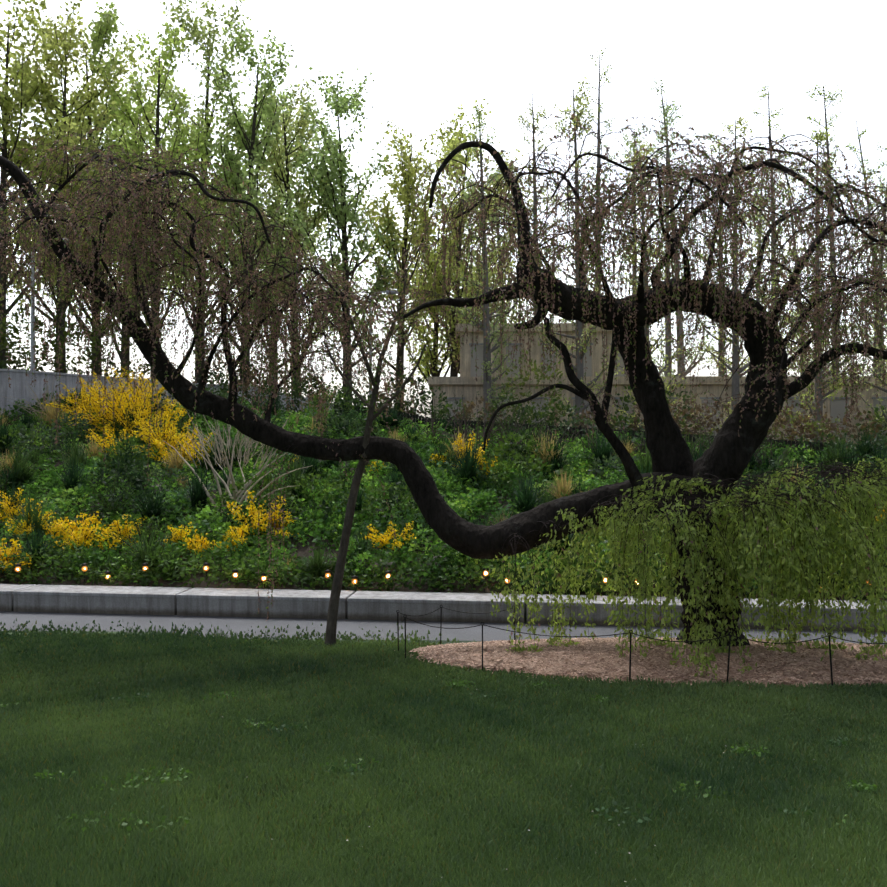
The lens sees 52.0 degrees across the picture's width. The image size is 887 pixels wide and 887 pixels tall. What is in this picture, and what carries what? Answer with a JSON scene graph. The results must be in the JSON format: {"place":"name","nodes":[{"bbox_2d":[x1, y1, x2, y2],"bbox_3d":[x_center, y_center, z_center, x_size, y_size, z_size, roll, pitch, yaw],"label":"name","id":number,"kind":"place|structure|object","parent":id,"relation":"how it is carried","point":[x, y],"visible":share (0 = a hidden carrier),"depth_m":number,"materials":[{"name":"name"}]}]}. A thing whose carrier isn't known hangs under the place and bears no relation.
{"place":"outdoors","nodes":[
{"label":"outdoors","id":0,"kind":"place"},
{"bbox_2d":[0,611,886,644],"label":"path","id":1,"kind":"structure","parent":0,"point":[235,624],"depth_m":17.18,"materials":[{"name":"concrete"}]},
{"bbox_2d":[0,413,886,834],"bbox_3d":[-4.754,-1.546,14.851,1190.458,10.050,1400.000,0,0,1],"label":"ground","id":2,"kind":"structure","parent":0,"point":[302,551],"depth_m":19.96,"materials":[{"name":"green plant"}]},
{"bbox_2d":[30,238,69,370],"bbox_3d":[-14.794,-5.047,34.194,1.542,5.365,0.240,0,0,1],"label":"tall lamp post","id":3,"kind":"object","parent":2,"relation":"on","point":[32,333],"visible":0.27,"depth_m":34.14,"materials":[{"name":"grey metal"}]},
{"bbox_2d":[2,375,310,513],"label":"pale embankment stems","id":4,"kind":"object","parent":2,"relation":"on","point":[230,478],"visible":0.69,"depth_m":23.36,"materials":[{"name":"beige plant"}]},
{"bbox_2d":[0,371,415,423],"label":"retaining wall","id":5,"kind":"structure","parent":2,"relation":"on","point":[18,381],"depth_m":33.93,"materials":[{"name":"concrete"}]},
{"bbox_2d":[0,369,415,419],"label":"wall coping","id":6,"kind":"object","parent":5,"relation":"on","point":[40,372],"depth_m":34.77,"materials":[{"name":"concrete"}]},
{"bbox_2d":[147,484,450,574],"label":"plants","id":7,"kind":"object","parent":2,"relation":"on","point":[386,566],"visible":0.12,"depth_m":19.65,"materials":[{"name":"plant"}]},
{"bbox_2d":[316,265,437,645],"bbox_3d":[-1.127,0.273,14.942,2.091,6.490,1.226,0,0,1],"label":"young tree","id":8,"kind":"object","parent":2,"relation":"on","point":[331,628],"depth_m":15.20,"materials":[{"name":"brown wood"}]},
{"bbox_2d":[369,290,398,395],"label":"tall lamp post","id":9,"kind":"object","parent":2,"relation":"on","point":[391,291],"visible":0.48,"depth_m":45.38,"materials":[{"name":"grey metal"}]},
{"bbox_2d":[0,679,877,835],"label":"clover patches","id":10,"kind":"object","parent":2,"relation":"on","point":[864,786],"visible":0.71,"depth_m":6.60,"materials":[{"name":"green plant"}]},
{"bbox_2d":[0,371,885,585],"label":"embankment shrub stems","id":11,"kind":"object","parent":2,"relation":"on","point":[185,464],"visible":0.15,"depth_m":26.20,"materials":[{"name":"plant"}]},
{"bbox_2d":[14,562,871,599],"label":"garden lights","id":12,"kind":"object","parent":2,"relation":"on","point":[145,564],"visible":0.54,"depth_m":19.26,"materials":[{"name":"yellow metal"}]},
{"bbox_2d":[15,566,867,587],"bbox_3d":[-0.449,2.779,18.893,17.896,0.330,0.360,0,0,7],"label":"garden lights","id":13,"kind":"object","parent":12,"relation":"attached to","point":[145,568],"visible":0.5,"depth_m":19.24},
{"bbox_2d":[0,618,886,886],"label":"lawn grass","id":14,"kind":"structure","parent":2,"relation":"on","point":[458,787],"depth_m":6.93,"materials":[{"name":"green plant"}]},
{"bbox_2d":[0,352,886,600],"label":"embankment groundcover","id":15,"kind":"object","parent":2,"relation":"on","point":[74,479],"visible":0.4,"depth_m":23.20,"materials":[{"name":"green plant"}]},
{"bbox_2d":[0,0,886,434],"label":"trees","id":16,"kind":"object","parent":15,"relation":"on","point":[48,116],"depth_m":44.51,"materials":[{"name":"green plant"}]},
{"bbox_2d":[0,385,886,592],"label":"shrub leaves","id":17,"kind":"object","parent":2,"relation":"on","point":[403,486],"visible":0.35,"depth_m":24.18,"materials":[{"name":"green plant"}]},
{"bbox_2d":[0,295,886,452],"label":"hedge understorey leaves","id":18,"kind":"object","parent":2,"relation":"on","point":[810,426],"visible":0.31,"depth_m":33.96,"materials":[{"name":"green plant"}]},
{"bbox_2d":[0,594,886,631],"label":"seat wall base","id":19,"kind":"object","parent":2,"relation":"on","point":[201,607],"visible":0.6,"depth_m":18.00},
{"bbox_2d":[0,584,886,612],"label":"seat wall top","id":20,"kind":"structure","parent":19,"relation":"on","point":[277,594],"depth_m":18.36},
{"bbox_2d":[0,367,886,573],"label":"embankment forsythia flowers","id":21,"kind":"object","parent":2,"relation":"on","point":[157,442],"visible":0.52,"depth_m":25.02,"materials":[{"name":"yellow plant"}]},
{"bbox_2d":[455,323,627,376],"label":"building upper walls","id":22,"kind":"structure","parent":2,"relation":"on","point":[535,352],"depth_m":47.32,"materials":[{"name":"grey concrete"}]},
{"bbox_2d":[469,343,592,344],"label":"ledge","id":23,"kind":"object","parent":22,"relation":"attached to","point":[511,344],"depth_m":47.25,"materials":[{"name":"grey concrete"}]},
{"bbox_2d":[471,346,626,376],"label":"building windows","id":24,"kind":"structure","parent":22,"relation":"in","point":[479,361],"depth_m":47.30,"materials":[{"name":"grey glass"}]},
{"bbox_2d":[405,392,802,466],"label":"shrubs","id":25,"kind":"object","parent":2,"relation":"on","point":[520,441],"visible":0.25,"depth_m":26.91,"materials":[{"name":"green plant"}]},
{"bbox_2d":[334,402,885,456],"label":"fence","id":26,"kind":"object","parent":2,"relation":"on","point":[821,445],"visible":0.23,"depth_m":28.06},
{"bbox_2d":[396,605,832,685],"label":"fence posts","id":27,"kind":"object","parent":2,"relation":"on","point":[630,646],"visible":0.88,"depth_m":11.60,"materials":[{"name":"black metal"}]},
{"bbox_2d":[419,637,886,686],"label":"mulch mound","id":28,"kind":"object","parent":2,"relation":"on","point":[673,672],"visible":0.19,"depth_m":12.30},
{"bbox_2d":[0,112,886,678],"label":"weeping cherry","id":29,"kind":"object","parent":28,"relation":"on","point":[844,536],"depth_m":13.89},
{"bbox_2d":[404,637,886,687],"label":"mulch bed chips","id":30,"kind":"object","parent":28,"relation":"on","point":[490,646],"visible":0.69,"depth_m":12.80,"materials":[{"name":"brown wood"}]},
{"bbox_2d":[428,376,886,446],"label":"building walls","id":31,"kind":"structure","parent":2,"relation":"on","point":[468,388],"depth_m":46.55,"materials":[{"name":"grey concrete"}]},
{"bbox_2d":[444,397,886,439],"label":"building trim","id":32,"kind":"structure","parent":31,"relation":"attached to","point":[678,398],"depth_m":46.51,"materials":[{"name":"grey concrete"}]},
{"bbox_2d":[445,400,886,436],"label":"building windows","id":33,"kind":"structure","parent":31,"relation":"in","point":[837,407],"depth_m":46.56,"materials":[{"name":"grey glass"}]},
{"bbox_2d":[455,50,886,441],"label":"bare trees","id":34,"kind":"object","parent":2,"relation":"on","point":[578,369],"visible":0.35,"depth_m":44.66,"materials":[{"name":"brown plant"}]},
{"bbox_2d":[0,0,886,418],"label":"sky","id":35,"kind":"structure","parent":0,"point":[428,59],"materials":[{"name":"white"}]},
{"bbox_2d":[398,607,886,643],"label":"rope fence","id":36,"kind":"object","parent":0,"point":[618,634],"visible":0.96,"depth_m":11.69,"materials":[{"name":"black metal"}]}
]}

